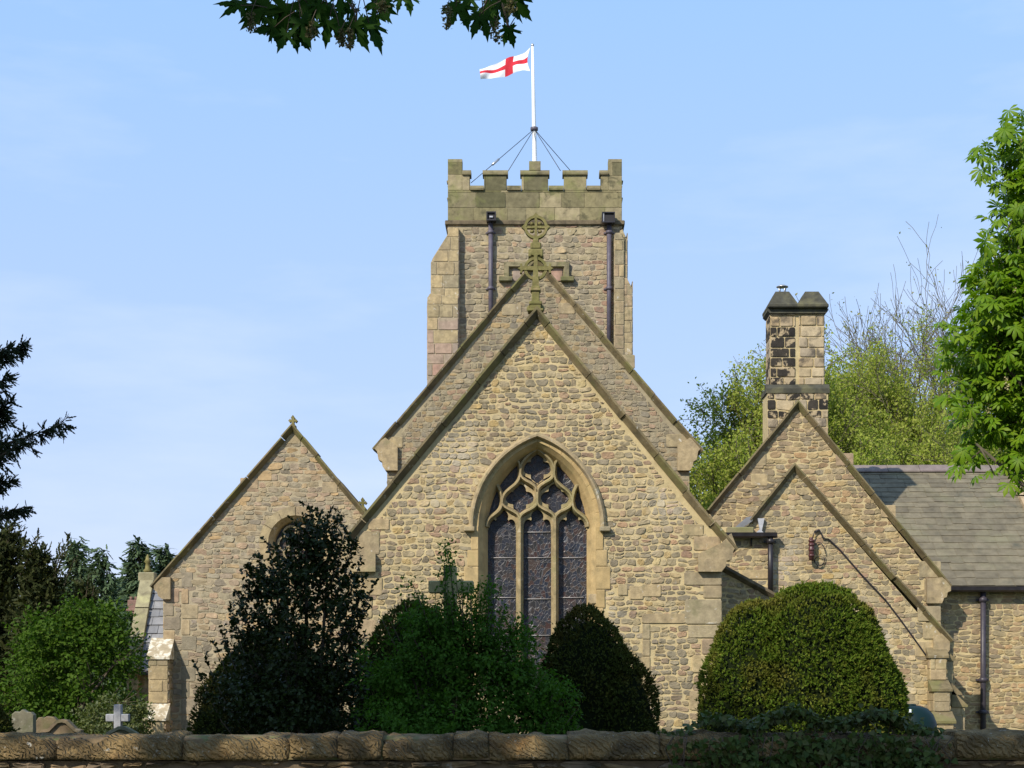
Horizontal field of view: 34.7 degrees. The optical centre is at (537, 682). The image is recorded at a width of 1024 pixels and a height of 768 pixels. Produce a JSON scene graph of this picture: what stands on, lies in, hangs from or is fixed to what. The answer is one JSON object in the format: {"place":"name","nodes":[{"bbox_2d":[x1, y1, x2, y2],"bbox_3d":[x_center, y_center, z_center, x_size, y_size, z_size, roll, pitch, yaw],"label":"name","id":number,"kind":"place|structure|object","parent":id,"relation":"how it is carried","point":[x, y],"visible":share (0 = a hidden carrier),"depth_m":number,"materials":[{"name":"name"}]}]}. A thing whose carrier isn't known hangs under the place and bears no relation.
{"place":"outdoors","nodes":[
{"label":"outdoors","id":0,"kind":"place"},
{"bbox_2d":[0,0,1023,595],"label":"sky","id":1,"kind":"structure","parent":0,"point":[212,237],"materials":[{"name":"blue"}]},
{"label":"ground","id":2,"kind":"structure","parent":0,"visible":0},
{"bbox_2d":[0,702,21,732],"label":"clipped yew","id":3,"kind":"object","parent":2,"relation":"on","point":[6,726],"visible":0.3,"depth_m":20.52,"materials":[{"name":"green plant"}]},
{"bbox_2d":[0,507,30,730],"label":"conifer","id":4,"kind":"object","parent":2,"relation":"on","point":[12,544],"visible":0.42,"depth_m":33.74,"materials":[{"name":"green plant"}]},
{"bbox_2d":[12,709,35,732],"bbox_3d":[-6.893,1.079,22.000,0.293,1.442,0.120,0,0,0],"label":"gravestone","id":5,"kind":"object","parent":2,"relation":"on","point":[24,720],"visible":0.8,"depth_m":21.94,"materials":[{"name":"grey stone"}]},
{"bbox_2d":[0,334,76,529],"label":"overhanging conifer","id":6,"kind":"object","parent":2,"relation":"on","point":[17,444],"visible":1,"depth_m":14.11,"materials":[{"name":"green plant"}]},
{"bbox_2d":[2,527,80,718],"bbox_3d":[-9.964,-0.640,33.008,1.572,4.881,1.514,0,0,0],"label":"conifer","id":7,"kind":"object","parent":2,"relation":"on","point":[40,581],"visible":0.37,"depth_m":32.81,"materials":[{"name":"green plant"}]},
{"bbox_2d":[36,716,58,732],"bbox_3d":[-6.756,1.131,22.600,0.292,1.339,0.120,0,0,0],"label":"gravestone","id":8,"kind":"object","parent":2,"relation":"on","point":[46,722],"visible":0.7,"depth_m":22.54,"materials":[{"name":"beige stone"}]},
{"bbox_2d":[41,719,83,733],"bbox_3d":[-6.077,1.133,20.980,0.504,1.335,0.160,0,0,0],"label":"gravestone","id":9,"kind":"object","parent":2,"relation":"on","point":[61,726],"visible":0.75,"depth_m":20.94,"materials":[{"name":"beige stone"}]},
{"bbox_2d":[0,589,153,731],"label":"bushy tree","id":10,"kind":"object","parent":2,"relation":"on","point":[47,649],"visible":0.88,"depth_m":30.15,"materials":[{"name":"green plant"}]},
{"bbox_2d":[60,536,94,713],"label":"fir tree","id":11,"kind":"object","parent":2,"relation":"on","point":[74,551],"visible":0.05,"depth_m":61.71,"materials":[{"name":"green plant"}]},
{"bbox_2d":[66,566,100,729],"bbox_3d":[-9.700,-0.344,34.991,1.019,4.288,1.019,0,0,0],"label":"conifer","id":12,"kind":"object","parent":2,"relation":"on","point":[89,592],"visible":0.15,"depth_m":34.88,"materials":[{"name":"green plant"}]},
{"bbox_2d":[70,544,131,728],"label":"fir tree","id":13,"kind":"object","parent":2,"relation":"on","point":[101,579],"visible":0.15,"depth_m":59.78,"materials":[{"name":"green plant"}]},
{"bbox_2d":[69,690,155,734],"bbox_3d":[-7.160,0.956,27.515,1.575,1.688,1.337,0,0,0],"label":"shrub","id":14,"kind":"object","parent":2,"relation":"on","point":[140,713],"visible":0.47,"depth_m":27.36,"materials":[{"name":"green plant"}]},
{"bbox_2d":[94,611,135,728],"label":"fir tree","id":15,"kind":"object","parent":2,"relation":"on","point":[128,622],"visible":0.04,"depth_m":57.52,"materials":[{"name":"green plant"}]},
{"bbox_2d":[106,704,129,727],"bbox_3d":[-5.759,1.050,22.500,0.314,1.500,0.400,0,0,0],"label":"gravestone","id":16,"kind":"object","parent":2,"relation":"on","point":[118,717],"visible":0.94,"depth_m":22.45,"materials":[{"name":"stone"}]},
{"bbox_2d":[112,568,124,595],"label":"fir tree","id":17,"kind":"object","parent":2,"relation":"on","point":[118,578],"depth_m":87.67,"materials":[{"name":"green plant"}]},
{"bbox_2d":[105,726,139,734],"bbox_3d":[-5.356,1.181,21.180,0.437,1.237,0.160,0,0,0],"label":"gravestone","id":18,"kind":"object","parent":2,"relation":"on","point":[123,729],"visible":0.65,"depth_m":21.11,"materials":[{"name":"grey stone"}]},
{"bbox_2d":[112,597,136,722],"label":"brick house","id":19,"kind":"structure","parent":2,"relation":"on","point":[132,602],"depth_m":67.45,"materials":[{"name":"brick"}]},
{"bbox_2d":[115,535,159,610],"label":"fir tree","id":20,"kind":"object","parent":2,"relation":"on","point":[139,552],"visible":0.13,"depth_m":81.67,"materials":[{"name":"green plant"}]},
{"bbox_2d":[149,543,175,576],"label":"fir tree","id":21,"kind":"object","parent":2,"relation":"on","point":[165,557],"visible":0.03,"depth_m":83.71,"materials":[{"name":"green plant"}]},
{"bbox_2d":[181,629,346,734],"bbox_3d":[-3.713,1.066,22.500,2.397,3.753,2.272,0,0,0],"label":"clipped yew","id":22,"kind":"object","parent":2,"relation":"on","point":[206,722],"visible":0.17,"depth_m":21.98,"materials":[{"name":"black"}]},
{"bbox_2d":[191,500,378,734],"bbox_3d":[-3.051,-0.287,20.321,2.242,3.994,1.779,0,0,-30],"label":"holly bush","id":23,"kind":"object","parent":2,"relation":"on","point":[301,673],"visible":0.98,"depth_m":20.25,"materials":[{"name":"green plant"}]},
{"bbox_2d":[213,0,532,54],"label":"sycamore tree","id":24,"kind":"object","parent":2,"relation":"on","point":[298,17],"visible":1,"depth_m":6.89,"materials":[{"name":"green plant"}]},
{"bbox_2d":[345,597,469,732],"bbox_3d":[-1.730,1.119,22.784,2.005,4.625,1.868,0,0,0],"label":"clipped yew","id":25,"kind":"object","parent":2,"relation":"on","point":[380,633],"visible":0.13,"depth_m":22.39,"materials":[{"name":"green plant"}]},
{"bbox_2d":[428,566,473,720],"bbox_3d":[-1.057,0.191,19.900,0.598,3.218,0.560,0,0,0],"label":"memorial cross","id":26,"kind":"object","parent":2,"relation":"on","point":[432,586],"visible":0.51,"depth_m":19.82,"materials":[{"name":"stone"}]},
{"bbox_2d":[344,537,586,734],"bbox_3d":[-0.854,-0.016,19.567,2.901,3.465,2.572,0,0,0],"label":"leafy bush","id":27,"kind":"object","parent":2,"relation":"on","point":[459,649],"visible":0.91,"depth_m":19.38,"materials":[{"name":"green plant"}]},
{"bbox_2d":[0,728,1023,767],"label":"roadside wall","id":28,"kind":"structure","parent":2,"relation":"on","point":[969,748],"depth_m":12.00,"materials":[{"name":"stone"}]},
{"bbox_2d":[657,701,958,767],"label":"ivy","id":29,"kind":"object","parent":28,"relation":"attached to","point":[828,749],"visible":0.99,"depth_m":11.95,"materials":[{"name":"green plant"}]},
{"bbox_2d":[124,159,1023,734],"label":"stone church","id":30,"kind":"structure","parent":2,"relation":"on","point":[538,449],"depth_m":33.98,"materials":[{"name":"stone"}]},
{"bbox_2d":[259,506,330,575],"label":"round window","id":31,"kind":"structure","parent":30,"relation":"in","point":[275,522],"depth_m":33.97,"materials":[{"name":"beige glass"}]},
{"bbox_2d":[471,43,569,182],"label":"flagpole","id":32,"kind":"object","parent":30,"relation":"on","point":[533,129],"visible":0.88,"depth_m":55.76,"materials":[{"name":"white metal"}]},
{"bbox_2d":[480,48,529,78],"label":"flag","id":33,"kind":"object","parent":32,"relation":"attached to","point":[508,66],"visible":1,"depth_m":56.07,"materials":[{"name":"white fabric"}]},
{"bbox_2d":[464,432,610,690],"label":"east window","id":34,"kind":"structure","parent":30,"relation":"in","point":[538,511],"depth_m":30.31,"materials":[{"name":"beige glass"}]},
{"bbox_2d":[808,530,825,565],"bbox_3d":[5.722,-2.758,33.494,0.373,0.750,0.192,0,0,0],"label":"cable insulator","id":35,"kind":"object","parent":30,"relation":"attached to","point":[811,549],"visible":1,"depth_m":33.42,"materials":[{"name":"red"}]},
{"bbox_2d":[814,529,925,655],"bbox_3d":[6.934,-1.799,33.550,2.540,2.702,0.034,0,0,0],"label":"wall cable","id":36,"kind":"object","parent":30,"relation":"attached to","point":[853,565],"depth_m":33.54,"materials":[{"name":"black metal"}]},
{"bbox_2d":[536,603,660,734],"bbox_3d":[0.807,1.141,22.488,2.035,4.512,1.805,0,0,0],"label":"clipped yew","id":37,"kind":"object","parent":2,"relation":"on","point":[592,658],"visible":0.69,"depth_m":21.98,"materials":[{"name":"green plant"}]},
{"bbox_2d":[689,418,899,509],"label":"spring tree","id":38,"kind":"object","parent":2,"relation":"on","point":[735,465],"visible":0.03,"depth_m":48.22,"materials":[{"name":"green plant"}]},
{"bbox_2d":[693,579,912,734],"bbox_3d":[3.965,0.573,24.597,3.289,4.266,2.840,0,0,0],"label":"clipped yew","id":39,"kind":"object","parent":2,"relation":"on","point":[820,648],"visible":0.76,"depth_m":23.73,"materials":[{"name":"green plant"}]},
{"bbox_2d":[679,304,1023,500],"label":"spring tree","id":40,"kind":"object","parent":2,"relation":"on","point":[874,411],"visible":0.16,"depth_m":58.47,"materials":[{"name":"green plant"}]},
{"bbox_2d":[714,317,1022,485],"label":"spring tree","id":41,"kind":"object","parent":2,"relation":"on","point":[889,387],"depth_m":59.62,"materials":[{"name":"green plant"}]},
{"bbox_2d":[717,214,1021,453],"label":"spring tree","id":42,"kind":"object","parent":2,"relation":"on","point":[864,342],"visible":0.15,"depth_m":67.31,"materials":[{"name":"grey plant"}]},
{"bbox_2d":[908,704,936,734],"bbox_3d":[6.610,1.062,29.000,0.918,1.376,0.918,0,0,0],"label":"plastic tank","id":43,"kind":"object","parent":2,"relation":"on","point":[919,712],"visible":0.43,"depth_m":28.66,"materials":[{"name":"teal plastic"}]},
{"bbox_2d":[931,104,1023,498],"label":"horse chestnut tree","id":44,"kind":"object","parent":2,"relation":"on","point":[991,377],"visible":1,"depth_m":17.77,"materials":[{"name":"green plant"}]}
]}

